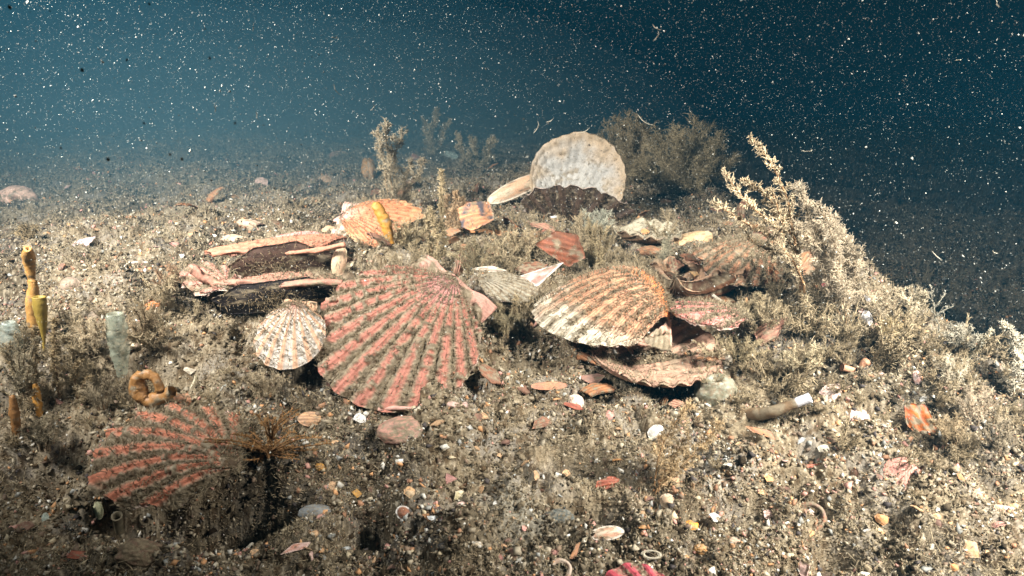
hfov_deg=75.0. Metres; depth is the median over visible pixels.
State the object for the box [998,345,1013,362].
hydroid tuft
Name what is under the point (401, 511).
shell fragment
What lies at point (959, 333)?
hydroid
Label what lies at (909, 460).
hydroid tuft
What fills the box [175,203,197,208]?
broken scallop plate
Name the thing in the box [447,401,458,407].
shell chip
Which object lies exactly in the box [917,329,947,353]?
hydroid tuft
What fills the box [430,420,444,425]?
shell chip
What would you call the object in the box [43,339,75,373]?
hydroid tuft
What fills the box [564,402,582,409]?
shell fragment
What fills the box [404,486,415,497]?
shell fragment
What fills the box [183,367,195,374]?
shell fragment
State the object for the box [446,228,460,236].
broken scallop plate
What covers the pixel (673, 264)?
broken scallop plate
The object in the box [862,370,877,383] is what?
hydroid tuft
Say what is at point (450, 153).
shell fragment
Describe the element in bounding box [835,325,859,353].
hydroid tuft
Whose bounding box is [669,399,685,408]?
shell fragment
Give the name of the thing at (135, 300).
hydroid tuft
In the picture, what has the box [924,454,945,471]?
hydroid tuft
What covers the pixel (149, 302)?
sponge
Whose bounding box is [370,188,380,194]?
broken scallop plate
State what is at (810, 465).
shell fragment
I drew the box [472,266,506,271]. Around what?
shell fragment
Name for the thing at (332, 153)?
shell fragment
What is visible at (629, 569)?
scallop shell
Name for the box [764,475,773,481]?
shell chip
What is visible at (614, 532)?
shell fragment
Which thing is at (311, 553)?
shell chip
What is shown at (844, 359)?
hydroid tuft
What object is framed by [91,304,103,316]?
hydroid tuft
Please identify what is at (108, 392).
hydroid
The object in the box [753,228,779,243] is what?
broken scallop plate
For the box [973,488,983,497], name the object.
shell fragment
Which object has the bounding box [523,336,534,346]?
hydroid tuft
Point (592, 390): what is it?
broken scallop plate
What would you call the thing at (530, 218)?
hydroid tuft
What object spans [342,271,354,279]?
shell fragment
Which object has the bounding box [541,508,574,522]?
fragment
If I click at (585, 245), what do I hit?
hydroid tuft
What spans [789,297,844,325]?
hydroid
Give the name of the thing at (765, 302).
hydroid tuft
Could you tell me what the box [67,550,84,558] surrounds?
shell fragment
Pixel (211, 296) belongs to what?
hydroid
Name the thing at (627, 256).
hydroid tuft
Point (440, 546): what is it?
pebble
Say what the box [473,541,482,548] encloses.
shell fragment
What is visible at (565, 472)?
shell chip
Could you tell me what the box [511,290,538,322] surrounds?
hydroid tuft
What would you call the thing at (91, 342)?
hydroid
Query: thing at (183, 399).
hydroid tuft
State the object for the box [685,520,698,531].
chip
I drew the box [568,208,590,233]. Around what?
hydroid tuft
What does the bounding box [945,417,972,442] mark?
hydroid tuft
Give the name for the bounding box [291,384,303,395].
hydroid tuft
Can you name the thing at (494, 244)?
hydroid tuft
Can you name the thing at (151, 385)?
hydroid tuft
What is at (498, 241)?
hydroid tuft
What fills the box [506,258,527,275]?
hydroid tuft
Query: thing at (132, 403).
hydroid tuft
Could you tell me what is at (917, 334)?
hydroid tuft
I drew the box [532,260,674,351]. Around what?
scallop shell
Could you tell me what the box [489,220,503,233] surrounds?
hydroid tuft
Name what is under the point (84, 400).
hydroid tuft
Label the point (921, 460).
hydroid tuft
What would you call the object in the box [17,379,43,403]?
hydroid tuft
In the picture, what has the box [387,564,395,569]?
shell chip
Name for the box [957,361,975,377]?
hydroid tuft
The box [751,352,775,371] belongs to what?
hydroid tuft
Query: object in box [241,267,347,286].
scallop shell
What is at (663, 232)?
hydroid tuft
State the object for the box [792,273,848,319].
hydroid tuft
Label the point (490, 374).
broken scallop plate
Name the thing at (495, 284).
scallop shell
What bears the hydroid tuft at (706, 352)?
on the seabed
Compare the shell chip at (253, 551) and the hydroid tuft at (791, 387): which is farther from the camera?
the hydroid tuft at (791, 387)
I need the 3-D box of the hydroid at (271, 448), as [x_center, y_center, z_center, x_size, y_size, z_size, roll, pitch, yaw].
[-1.287,0.799,3.566,0.606,0.537,0.858,-7,17,-22]
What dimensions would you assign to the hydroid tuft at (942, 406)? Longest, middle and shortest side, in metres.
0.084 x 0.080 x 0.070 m
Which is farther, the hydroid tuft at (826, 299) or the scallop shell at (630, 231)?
the scallop shell at (630, 231)
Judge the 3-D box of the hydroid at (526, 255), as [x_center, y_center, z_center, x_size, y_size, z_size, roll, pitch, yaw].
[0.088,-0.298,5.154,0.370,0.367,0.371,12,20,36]
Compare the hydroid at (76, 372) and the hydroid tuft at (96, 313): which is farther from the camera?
the hydroid tuft at (96, 313)
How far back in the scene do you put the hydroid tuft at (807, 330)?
4.00 m
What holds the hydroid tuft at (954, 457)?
on the seabed
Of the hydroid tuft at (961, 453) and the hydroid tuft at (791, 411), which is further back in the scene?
the hydroid tuft at (791, 411)
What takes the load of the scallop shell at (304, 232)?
on the seabed
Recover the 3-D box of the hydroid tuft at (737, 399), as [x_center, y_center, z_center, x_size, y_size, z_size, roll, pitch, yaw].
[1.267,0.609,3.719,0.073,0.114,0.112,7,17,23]
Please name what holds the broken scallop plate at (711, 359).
on the scallop shell at (677, 372)
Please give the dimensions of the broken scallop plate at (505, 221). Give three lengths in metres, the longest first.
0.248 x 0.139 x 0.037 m
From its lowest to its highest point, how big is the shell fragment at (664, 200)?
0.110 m
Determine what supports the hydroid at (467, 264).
on the seabed
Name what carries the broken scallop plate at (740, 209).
on the seabed
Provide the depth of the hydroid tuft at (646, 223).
5.77 m
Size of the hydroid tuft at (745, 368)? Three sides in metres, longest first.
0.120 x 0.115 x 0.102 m
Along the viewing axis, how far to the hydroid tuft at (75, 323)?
4.22 m
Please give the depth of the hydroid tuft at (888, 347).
3.78 m
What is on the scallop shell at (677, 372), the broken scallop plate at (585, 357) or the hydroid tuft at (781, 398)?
the broken scallop plate at (585, 357)
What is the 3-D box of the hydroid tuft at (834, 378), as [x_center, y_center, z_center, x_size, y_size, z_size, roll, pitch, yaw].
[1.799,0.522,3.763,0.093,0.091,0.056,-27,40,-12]
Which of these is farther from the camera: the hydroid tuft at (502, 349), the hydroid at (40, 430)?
the hydroid tuft at (502, 349)
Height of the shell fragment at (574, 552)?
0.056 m
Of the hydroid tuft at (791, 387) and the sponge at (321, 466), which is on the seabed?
the sponge at (321, 466)
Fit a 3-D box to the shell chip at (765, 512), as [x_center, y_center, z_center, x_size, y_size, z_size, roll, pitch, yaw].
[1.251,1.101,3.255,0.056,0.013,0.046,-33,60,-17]
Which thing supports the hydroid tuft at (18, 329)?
on the seabed
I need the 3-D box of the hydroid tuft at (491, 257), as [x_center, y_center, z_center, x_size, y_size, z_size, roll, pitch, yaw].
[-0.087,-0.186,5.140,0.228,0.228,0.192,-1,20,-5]
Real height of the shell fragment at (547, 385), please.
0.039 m
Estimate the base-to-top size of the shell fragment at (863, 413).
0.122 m
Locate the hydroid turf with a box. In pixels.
[0,125,1023,575]
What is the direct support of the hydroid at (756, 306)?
on the seabed
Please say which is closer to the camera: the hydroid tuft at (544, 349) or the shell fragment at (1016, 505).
the shell fragment at (1016, 505)
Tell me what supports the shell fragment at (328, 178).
on the seabed
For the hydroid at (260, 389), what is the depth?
3.77 m
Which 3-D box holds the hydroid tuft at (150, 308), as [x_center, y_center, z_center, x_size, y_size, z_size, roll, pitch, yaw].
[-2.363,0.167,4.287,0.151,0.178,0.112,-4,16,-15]
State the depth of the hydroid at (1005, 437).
3.35 m
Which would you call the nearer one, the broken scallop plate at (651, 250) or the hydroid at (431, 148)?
the broken scallop plate at (651, 250)
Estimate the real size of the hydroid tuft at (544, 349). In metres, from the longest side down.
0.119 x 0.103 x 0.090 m
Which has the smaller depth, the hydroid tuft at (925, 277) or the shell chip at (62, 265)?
the shell chip at (62, 265)
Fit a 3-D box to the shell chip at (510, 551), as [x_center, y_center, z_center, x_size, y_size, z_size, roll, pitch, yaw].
[0.004,1.176,2.968,0.099,0.019,0.078,-21,18,-11]
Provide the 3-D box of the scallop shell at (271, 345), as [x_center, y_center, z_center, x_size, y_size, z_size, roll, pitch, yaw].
[-1.308,0.257,3.933,0.469,0.372,0.345,0,16,0]
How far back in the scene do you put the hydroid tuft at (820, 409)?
3.59 m
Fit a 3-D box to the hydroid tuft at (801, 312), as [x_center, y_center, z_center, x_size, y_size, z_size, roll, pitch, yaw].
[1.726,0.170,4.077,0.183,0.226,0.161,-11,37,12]
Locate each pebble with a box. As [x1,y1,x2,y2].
[298,504,331,517]
[438,543,444,549]
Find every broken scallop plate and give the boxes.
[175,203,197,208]
[206,187,224,202]
[271,220,283,228]
[366,232,391,245]
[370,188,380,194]
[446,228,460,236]
[448,236,460,244]
[452,253,464,275]
[475,182,479,193]
[479,364,500,384]
[502,217,516,228]
[515,261,547,273]
[529,222,554,232]
[532,416,551,428]
[576,352,597,365]
[580,383,616,396]
[625,346,634,355]
[638,210,650,215]
[639,245,661,255]
[658,394,668,406]
[663,271,686,280]
[666,257,684,272]
[680,253,702,265]
[697,356,722,362]
[711,295,735,301]
[737,200,747,217]
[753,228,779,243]
[754,317,786,346]
[769,262,783,281]
[799,251,817,274]
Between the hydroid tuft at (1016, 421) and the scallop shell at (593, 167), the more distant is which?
the scallop shell at (593, 167)
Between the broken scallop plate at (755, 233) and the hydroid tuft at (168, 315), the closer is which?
the hydroid tuft at (168, 315)
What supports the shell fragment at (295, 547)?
on the seabed
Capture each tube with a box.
[111,511,124,534]
[128,369,176,407]
[190,375,196,388]
[378,406,410,411]
[745,393,812,420]
[801,501,826,530]
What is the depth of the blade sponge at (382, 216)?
5.40 m
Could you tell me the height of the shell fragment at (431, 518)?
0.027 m
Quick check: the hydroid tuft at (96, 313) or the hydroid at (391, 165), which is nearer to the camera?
the hydroid tuft at (96, 313)
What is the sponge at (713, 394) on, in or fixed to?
on the seabed
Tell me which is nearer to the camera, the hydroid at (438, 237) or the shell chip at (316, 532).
the shell chip at (316, 532)
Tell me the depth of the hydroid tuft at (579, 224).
5.52 m
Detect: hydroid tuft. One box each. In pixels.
[0,319,32,348]
[0,327,19,350]
[0,371,47,413]
[0,427,21,447]
[14,322,31,337]
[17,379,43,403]
[31,381,53,396]
[36,332,64,360]
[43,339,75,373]
[45,331,87,357]
[48,410,60,419]
[54,363,80,386]
[60,309,76,324]
[63,318,81,333]
[69,358,90,378]
[73,356,89,369]
[73,384,90,405]
[79,410,95,426]
[80,358,94,373]
[89,366,106,384]
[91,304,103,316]
[93,303,109,315]
[105,308,119,321]
[110,373,124,388]
[111,395,125,408]
[114,386,125,401]
[119,399,136,407]
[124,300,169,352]
[124,326,141,339]
[130,300,153,320]
[132,296,149,308]
[135,365,161,392]
[137,264,180,301]
[148,284,169,309]
[158,312,171,320]
[161,297,175,308]
[170,390,186,403]
[173,299,203,316]
[182,257,194,265]
[195,387,216,405]
[220,366,231,374]
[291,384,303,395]
[294,198,303,208]
[352,233,372,249]
[361,193,375,200]
[374,230,389,245]
[387,252,401,264]
[390,211,422,241]
[402,190,419,202]
[406,243,426,261]
[409,219,425,233]
[409,238,426,254]
[455,243,471,256]
[463,233,506,263]
[479,232,508,253]
[486,231,510,249]
[488,254,510,265]
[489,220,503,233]
[492,248,517,268]
[497,340,508,355]
[498,223,512,236]
[502,226,543,253]
[506,257,518,270]
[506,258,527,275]
[509,209,520,221]
[510,325,519,334]
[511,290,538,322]
[522,215,535,228]
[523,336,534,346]
[528,213,537,221]
[533,248,553,260]
[539,338,551,353]
[545,216,566,234]
[546,355,554,366]
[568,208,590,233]
[570,215,598,240]
[577,224,599,246]
[577,258,589,270]
[579,231,597,252]
[602,249,625,264]
[603,231,617,245]
[604,249,615,265]
[606,244,621,260]
[616,247,632,262]
[632,252,658,267]
[645,218,655,227]
[649,212,678,243]
[660,206,676,222]
[690,331,730,363]
[696,365,725,385]
[708,454,721,469]
[732,387,745,405]
[733,286,752,296]
[736,354,754,372]
[737,291,746,301]
[741,382,760,402]
[747,298,782,334]
[748,335,825,399]
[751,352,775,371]
[758,298,782,324]
[758,304,794,330]
[759,344,777,361]
[759,370,786,393]
[763,286,780,306]
[764,270,789,297]
[766,356,786,376]
[768,275,781,289]
[776,293,809,324]
[776,299,794,309]
[777,388,809,402]
[785,395,794,415]
[786,297,835,343]
[790,302,824,335]
[790,341,806,362]
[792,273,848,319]
[798,384,823,410]
[809,281,838,306]
[809,345,830,365]
[814,334,841,362]
[814,394,827,415]
[827,300,870,341]
[827,373,848,393]
[828,373,838,383]
[830,414,864,453]
[832,339,846,353]
[832,350,854,365]
[834,351,851,362]
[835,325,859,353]
[840,323,861,340]
[849,350,856,363]
[850,389,866,403]
[862,330,877,346]
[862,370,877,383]
[865,402,905,438]
[869,317,918,370]
[873,303,919,366]
[896,382,910,394]
[898,443,922,464]
[903,305,930,328]
[906,315,930,340]
[909,481,922,498]
[913,444,935,463]
[914,268,934,282]
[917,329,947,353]
[918,367,928,379]
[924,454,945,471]
[927,341,960,366]
[927,359,953,390]
[931,378,965,404]
[935,395,951,408]
[938,337,955,352]
[939,437,956,448]
[942,288,952,298]
[944,363,963,376]
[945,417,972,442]
[949,436,979,460]
[949,449,973,464]
[953,313,1008,360]
[953,348,985,371]
[956,362,973,378]
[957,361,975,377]
[962,372,981,383]
[964,436,981,451]
[967,373,988,393]
[971,432,985,445]
[979,335,1009,356]
[991,393,1023,429]
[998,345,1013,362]
[999,364,1013,380]
[1010,400,1023,414]
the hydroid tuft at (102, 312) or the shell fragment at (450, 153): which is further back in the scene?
the shell fragment at (450, 153)
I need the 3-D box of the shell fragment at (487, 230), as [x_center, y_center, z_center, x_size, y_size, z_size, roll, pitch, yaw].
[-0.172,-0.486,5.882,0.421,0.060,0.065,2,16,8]
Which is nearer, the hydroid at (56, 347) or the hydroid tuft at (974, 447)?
the hydroid tuft at (974, 447)
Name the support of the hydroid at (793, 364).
on the seabed
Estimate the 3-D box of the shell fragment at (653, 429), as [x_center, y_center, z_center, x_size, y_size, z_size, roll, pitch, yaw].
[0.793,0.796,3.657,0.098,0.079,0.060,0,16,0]
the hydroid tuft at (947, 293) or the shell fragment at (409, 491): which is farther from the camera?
the hydroid tuft at (947, 293)
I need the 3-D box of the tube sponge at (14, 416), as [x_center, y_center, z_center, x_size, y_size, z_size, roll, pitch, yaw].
[-2.761,0.710,3.701,0.062,0.252,0.055,0,16,0]
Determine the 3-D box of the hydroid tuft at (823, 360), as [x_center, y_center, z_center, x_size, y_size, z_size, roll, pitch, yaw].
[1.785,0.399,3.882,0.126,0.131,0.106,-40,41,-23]
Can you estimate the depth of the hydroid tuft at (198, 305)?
4.51 m
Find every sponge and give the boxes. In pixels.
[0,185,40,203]
[8,395,20,437]
[21,246,39,339]
[31,295,47,348]
[32,383,42,416]
[146,299,165,309]
[315,463,326,470]
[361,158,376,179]
[371,202,394,243]
[693,544,706,554]
[694,373,736,405]
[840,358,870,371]
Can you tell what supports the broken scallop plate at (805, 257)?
on the seabed
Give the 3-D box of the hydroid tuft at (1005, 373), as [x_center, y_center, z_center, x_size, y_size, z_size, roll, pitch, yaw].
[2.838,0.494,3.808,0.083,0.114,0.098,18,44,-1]
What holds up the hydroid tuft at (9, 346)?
on the seabed
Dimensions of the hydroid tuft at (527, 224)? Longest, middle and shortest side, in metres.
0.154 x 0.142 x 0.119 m
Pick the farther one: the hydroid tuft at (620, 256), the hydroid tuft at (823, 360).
the hydroid tuft at (620, 256)
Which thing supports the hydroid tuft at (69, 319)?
on the seabed
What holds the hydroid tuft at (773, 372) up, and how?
on the seabed
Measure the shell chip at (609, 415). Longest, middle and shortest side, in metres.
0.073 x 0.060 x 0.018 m
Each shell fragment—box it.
[41,512,48,521]
[60,277,79,290]
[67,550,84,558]
[72,237,94,246]
[87,307,108,318]
[93,501,102,519]
[124,261,147,266]
[173,393,191,405]
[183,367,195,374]
[220,234,246,241]
[236,219,258,228]
[254,177,267,185]
[282,542,310,553]
[297,411,320,426]
[318,176,331,182]
[321,226,333,232]
[329,151,346,156]
[331,248,346,275]
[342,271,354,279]
[352,489,361,497]
[353,412,365,422]
[396,505,410,519]
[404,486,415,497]
[407,153,426,161]
[427,516,436,521]
[441,151,457,159]
[446,473,456,483]
[454,490,463,499]
[470,229,516,236]
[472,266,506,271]
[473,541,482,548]
[487,175,530,203]
[521,263,562,285]
[531,382,567,389]
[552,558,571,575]
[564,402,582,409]
[570,394,583,406]
[570,542,580,558]
[577,373,604,383]
[592,526,624,540]
[596,476,618,489]
[641,229,649,234]
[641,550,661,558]
[647,424,663,440]
[659,493,674,507]
[661,199,672,203]
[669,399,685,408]
[674,231,712,244]
[688,271,698,275]
[730,537,740,542]
[746,426,775,439]
[807,463,819,467]
[819,383,840,400]
[849,409,871,420]
[862,310,872,324]
[875,514,888,525]
[905,403,936,435]
[913,370,921,384]
[949,563,958,570]
[957,473,964,480]
[963,540,979,557]
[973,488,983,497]
[994,504,1014,511]
[1009,503,1020,509]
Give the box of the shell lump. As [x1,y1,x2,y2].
[377,416,423,445]
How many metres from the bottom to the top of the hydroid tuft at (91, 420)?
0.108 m
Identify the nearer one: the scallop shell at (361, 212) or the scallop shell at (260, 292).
the scallop shell at (260, 292)
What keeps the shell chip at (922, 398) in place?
on the seabed
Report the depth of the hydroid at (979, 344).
3.81 m
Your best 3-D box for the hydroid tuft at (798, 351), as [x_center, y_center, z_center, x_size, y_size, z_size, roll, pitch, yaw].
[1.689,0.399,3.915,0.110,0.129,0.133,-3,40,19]
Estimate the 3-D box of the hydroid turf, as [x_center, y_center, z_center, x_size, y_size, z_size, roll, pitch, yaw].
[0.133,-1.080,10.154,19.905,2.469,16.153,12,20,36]
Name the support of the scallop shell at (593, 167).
on the scallop shell at (544, 200)
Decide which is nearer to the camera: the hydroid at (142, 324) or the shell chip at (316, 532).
the shell chip at (316, 532)
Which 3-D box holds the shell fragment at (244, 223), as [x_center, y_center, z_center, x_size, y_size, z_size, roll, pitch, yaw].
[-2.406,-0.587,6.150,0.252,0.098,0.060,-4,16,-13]
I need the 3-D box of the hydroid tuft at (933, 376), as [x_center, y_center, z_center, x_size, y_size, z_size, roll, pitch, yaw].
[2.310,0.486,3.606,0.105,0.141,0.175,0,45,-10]
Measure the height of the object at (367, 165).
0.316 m
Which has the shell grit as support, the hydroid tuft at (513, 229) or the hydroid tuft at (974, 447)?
the hydroid tuft at (513, 229)
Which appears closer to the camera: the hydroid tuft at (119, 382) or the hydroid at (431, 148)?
the hydroid tuft at (119, 382)
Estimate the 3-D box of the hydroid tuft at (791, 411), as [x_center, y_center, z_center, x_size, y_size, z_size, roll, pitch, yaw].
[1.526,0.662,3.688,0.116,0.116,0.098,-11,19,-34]
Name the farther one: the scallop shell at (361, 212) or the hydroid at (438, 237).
the scallop shell at (361, 212)
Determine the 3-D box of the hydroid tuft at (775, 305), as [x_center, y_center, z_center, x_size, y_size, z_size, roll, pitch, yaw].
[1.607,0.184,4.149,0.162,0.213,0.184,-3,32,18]
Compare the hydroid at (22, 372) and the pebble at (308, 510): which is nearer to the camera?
the pebble at (308, 510)
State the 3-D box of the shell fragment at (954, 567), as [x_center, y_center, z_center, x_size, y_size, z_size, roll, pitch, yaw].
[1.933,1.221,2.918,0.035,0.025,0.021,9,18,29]
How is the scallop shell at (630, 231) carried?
on the seabed
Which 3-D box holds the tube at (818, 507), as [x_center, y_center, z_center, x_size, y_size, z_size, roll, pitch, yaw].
[1.429,1.093,3.187,0.136,0.110,0.093,10,18,31]
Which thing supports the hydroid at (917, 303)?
on the seabed
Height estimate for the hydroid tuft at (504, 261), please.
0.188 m
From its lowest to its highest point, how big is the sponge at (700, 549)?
0.043 m
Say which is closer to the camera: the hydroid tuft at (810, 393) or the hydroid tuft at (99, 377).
the hydroid tuft at (810, 393)
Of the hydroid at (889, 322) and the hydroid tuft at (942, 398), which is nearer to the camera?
the hydroid tuft at (942, 398)
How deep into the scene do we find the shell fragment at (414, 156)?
11.05 m
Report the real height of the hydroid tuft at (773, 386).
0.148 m
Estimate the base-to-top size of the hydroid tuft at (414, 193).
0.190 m
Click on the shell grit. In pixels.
(518, 550)
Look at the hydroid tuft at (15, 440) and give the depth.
3.69 m
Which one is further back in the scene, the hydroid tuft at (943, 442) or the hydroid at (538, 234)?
the hydroid at (538, 234)
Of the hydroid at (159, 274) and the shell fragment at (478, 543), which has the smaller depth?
the shell fragment at (478, 543)
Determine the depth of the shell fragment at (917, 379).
3.70 m
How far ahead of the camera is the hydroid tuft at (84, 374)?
4.00 m
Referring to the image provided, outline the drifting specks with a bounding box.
[0,0,1023,573]
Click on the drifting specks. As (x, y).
(528, 156)
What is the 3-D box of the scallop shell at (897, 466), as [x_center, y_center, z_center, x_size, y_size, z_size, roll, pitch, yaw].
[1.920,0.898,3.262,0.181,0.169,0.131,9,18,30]
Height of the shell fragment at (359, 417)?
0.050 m
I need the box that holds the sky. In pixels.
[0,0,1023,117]
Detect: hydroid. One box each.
[0,332,46,397]
[0,346,18,378]
[11,223,39,244]
[16,413,70,452]
[24,325,42,391]
[48,316,65,400]
[66,358,94,400]
[71,316,117,353]
[74,370,122,410]
[121,303,172,350]
[150,261,188,290]
[203,291,225,311]
[204,407,331,463]
[236,369,306,398]
[369,118,427,202]
[382,218,427,250]
[420,107,452,155]
[422,168,449,260]
[440,190,465,234]
[446,236,503,275]
[454,130,499,166]
[485,305,522,338]
[495,226,538,262]
[496,295,534,318]
[520,228,552,258]
[571,208,615,233]
[583,217,612,269]
[596,108,661,185]
[626,108,745,199]
[650,398,726,493]
[658,232,674,260]
[709,132,811,299]
[716,332,772,364]
[734,291,780,325]
[746,245,779,285]
[772,340,826,375]
[788,179,872,325]
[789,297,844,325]
[860,285,907,318]
[876,316,903,338]
[898,283,932,318]
[926,284,954,332]
[926,411,970,444]
[933,352,969,386]
[937,321,982,351]
[954,382,1006,424]
[961,326,994,362]
[981,413,1019,455]
[999,318,1023,395]
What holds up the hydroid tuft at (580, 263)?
on the seabed
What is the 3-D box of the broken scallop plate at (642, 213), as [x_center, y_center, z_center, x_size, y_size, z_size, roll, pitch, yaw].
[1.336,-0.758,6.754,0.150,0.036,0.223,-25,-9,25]
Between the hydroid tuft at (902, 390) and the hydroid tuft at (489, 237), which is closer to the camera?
the hydroid tuft at (902, 390)
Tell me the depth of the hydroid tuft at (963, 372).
3.71 m
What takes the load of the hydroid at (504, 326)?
on the seabed
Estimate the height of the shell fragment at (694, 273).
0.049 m
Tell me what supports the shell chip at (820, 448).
on the seabed
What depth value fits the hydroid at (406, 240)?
5.43 m
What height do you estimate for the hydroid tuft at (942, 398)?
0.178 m
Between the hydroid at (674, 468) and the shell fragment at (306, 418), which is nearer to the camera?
the hydroid at (674, 468)
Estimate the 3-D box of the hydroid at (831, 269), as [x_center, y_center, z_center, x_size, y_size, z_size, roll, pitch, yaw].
[1.946,-0.200,4.066,0.731,0.925,0.467,-12,20,-37]
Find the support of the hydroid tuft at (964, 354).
on the seabed
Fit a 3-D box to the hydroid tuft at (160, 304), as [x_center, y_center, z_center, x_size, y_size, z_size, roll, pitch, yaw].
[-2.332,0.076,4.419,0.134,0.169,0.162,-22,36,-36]
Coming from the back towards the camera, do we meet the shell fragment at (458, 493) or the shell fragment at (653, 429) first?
the shell fragment at (653, 429)
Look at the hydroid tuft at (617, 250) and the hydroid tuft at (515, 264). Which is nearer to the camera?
the hydroid tuft at (515, 264)
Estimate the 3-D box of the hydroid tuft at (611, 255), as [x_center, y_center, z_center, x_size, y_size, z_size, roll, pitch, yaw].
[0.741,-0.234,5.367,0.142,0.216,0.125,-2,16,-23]
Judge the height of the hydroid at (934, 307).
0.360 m
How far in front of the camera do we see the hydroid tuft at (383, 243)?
5.39 m
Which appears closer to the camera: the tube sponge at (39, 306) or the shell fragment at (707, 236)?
the tube sponge at (39, 306)
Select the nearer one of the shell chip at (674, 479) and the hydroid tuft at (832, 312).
the shell chip at (674, 479)
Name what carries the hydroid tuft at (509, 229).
on the seabed
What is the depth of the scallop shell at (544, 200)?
6.42 m
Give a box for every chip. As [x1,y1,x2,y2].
[18,521,34,530]
[58,263,64,269]
[169,242,178,246]
[250,549,258,554]
[309,551,313,560]
[310,530,318,536]
[326,481,335,490]
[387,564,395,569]
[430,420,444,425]
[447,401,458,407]
[471,413,481,420]
[478,486,483,493]
[481,412,488,418]
[500,439,509,444]
[504,547,516,559]
[517,385,529,394]
[533,470,539,480]
[551,549,557,555]
[563,469,570,476]
[606,410,613,419]
[668,474,679,481]
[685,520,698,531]
[708,513,720,521]
[763,509,772,518]
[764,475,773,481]
[798,437,805,443]
[798,558,809,575]
[817,444,829,452]
[850,468,858,477]
[876,474,883,479]
[919,396,926,401]
[933,513,942,519]
[935,519,941,527]
[991,521,1006,528]
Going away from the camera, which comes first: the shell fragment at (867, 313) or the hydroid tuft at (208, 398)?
the hydroid tuft at (208, 398)
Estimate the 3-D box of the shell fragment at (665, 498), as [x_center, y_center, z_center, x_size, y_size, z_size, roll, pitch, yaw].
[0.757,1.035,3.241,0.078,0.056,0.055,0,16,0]
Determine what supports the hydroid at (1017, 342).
on the seabed
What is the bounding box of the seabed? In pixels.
[0,113,1023,575]
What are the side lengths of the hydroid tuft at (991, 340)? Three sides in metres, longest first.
0.335 x 0.261 x 0.245 m
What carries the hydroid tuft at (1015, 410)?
on the seabed
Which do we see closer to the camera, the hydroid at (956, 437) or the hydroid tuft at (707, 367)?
the hydroid at (956, 437)
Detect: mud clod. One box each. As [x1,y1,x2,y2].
[114,538,165,567]
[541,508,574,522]
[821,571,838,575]
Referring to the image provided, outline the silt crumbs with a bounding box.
[0,138,1023,575]
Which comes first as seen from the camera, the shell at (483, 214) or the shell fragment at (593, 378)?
the shell fragment at (593, 378)
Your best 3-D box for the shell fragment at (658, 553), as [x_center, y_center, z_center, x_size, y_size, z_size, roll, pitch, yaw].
[0.617,1.178,2.950,0.091,0.030,0.028,2,16,8]
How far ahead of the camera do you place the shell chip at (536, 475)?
3.37 m
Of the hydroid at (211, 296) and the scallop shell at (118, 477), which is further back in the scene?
the hydroid at (211, 296)
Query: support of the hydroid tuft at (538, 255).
on the seabed
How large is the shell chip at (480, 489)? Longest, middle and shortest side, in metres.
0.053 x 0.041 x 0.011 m
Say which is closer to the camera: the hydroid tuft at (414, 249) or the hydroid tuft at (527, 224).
the hydroid tuft at (414, 249)
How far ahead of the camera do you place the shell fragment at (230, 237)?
5.77 m
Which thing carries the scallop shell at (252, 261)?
on the scallop shell at (319, 274)
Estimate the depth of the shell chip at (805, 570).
2.96 m
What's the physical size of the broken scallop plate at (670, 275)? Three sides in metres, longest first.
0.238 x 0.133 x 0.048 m
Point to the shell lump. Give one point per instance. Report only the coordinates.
(397, 427)
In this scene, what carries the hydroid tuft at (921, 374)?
on the seabed
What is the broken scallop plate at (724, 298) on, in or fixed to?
on the seabed
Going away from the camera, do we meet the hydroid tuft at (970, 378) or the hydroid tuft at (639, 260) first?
the hydroid tuft at (970, 378)
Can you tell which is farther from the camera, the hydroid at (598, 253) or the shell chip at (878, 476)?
the hydroid at (598, 253)
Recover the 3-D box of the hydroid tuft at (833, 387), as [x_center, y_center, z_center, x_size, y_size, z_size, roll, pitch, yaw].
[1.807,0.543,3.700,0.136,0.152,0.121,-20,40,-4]
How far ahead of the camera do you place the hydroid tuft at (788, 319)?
4.02 m
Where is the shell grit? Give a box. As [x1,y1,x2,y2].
[0,156,1023,575]
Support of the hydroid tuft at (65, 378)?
on the seabed
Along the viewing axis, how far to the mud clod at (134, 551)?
2.98 m
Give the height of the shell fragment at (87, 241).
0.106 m
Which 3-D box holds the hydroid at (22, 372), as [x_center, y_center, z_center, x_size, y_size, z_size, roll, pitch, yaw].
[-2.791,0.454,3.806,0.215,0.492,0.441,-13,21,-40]
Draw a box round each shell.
[87,399,253,515]
[175,258,241,295]
[190,265,342,315]
[203,229,350,256]
[211,241,352,276]
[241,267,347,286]
[252,296,326,370]
[273,228,323,237]
[314,254,496,412]
[331,193,424,247]
[457,201,493,231]
[478,267,537,302]
[521,184,636,223]
[523,131,626,212]
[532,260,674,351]
[536,231,584,266]
[587,318,725,387]
[605,562,663,575]
[613,216,683,243]
[650,256,745,300]
[670,295,752,330]
[691,233,787,287]
[883,451,920,486]
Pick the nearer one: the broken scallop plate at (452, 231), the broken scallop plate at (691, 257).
the broken scallop plate at (691, 257)
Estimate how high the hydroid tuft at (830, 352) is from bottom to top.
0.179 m
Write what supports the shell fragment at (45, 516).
on the seabed
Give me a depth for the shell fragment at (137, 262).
5.26 m
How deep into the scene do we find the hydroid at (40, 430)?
3.64 m
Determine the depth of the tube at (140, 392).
3.78 m
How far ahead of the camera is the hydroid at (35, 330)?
3.78 m
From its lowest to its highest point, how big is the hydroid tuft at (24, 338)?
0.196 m
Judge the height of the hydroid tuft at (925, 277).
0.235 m
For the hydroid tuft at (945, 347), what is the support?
on the seabed
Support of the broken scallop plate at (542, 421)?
on the seabed
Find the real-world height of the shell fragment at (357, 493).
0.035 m

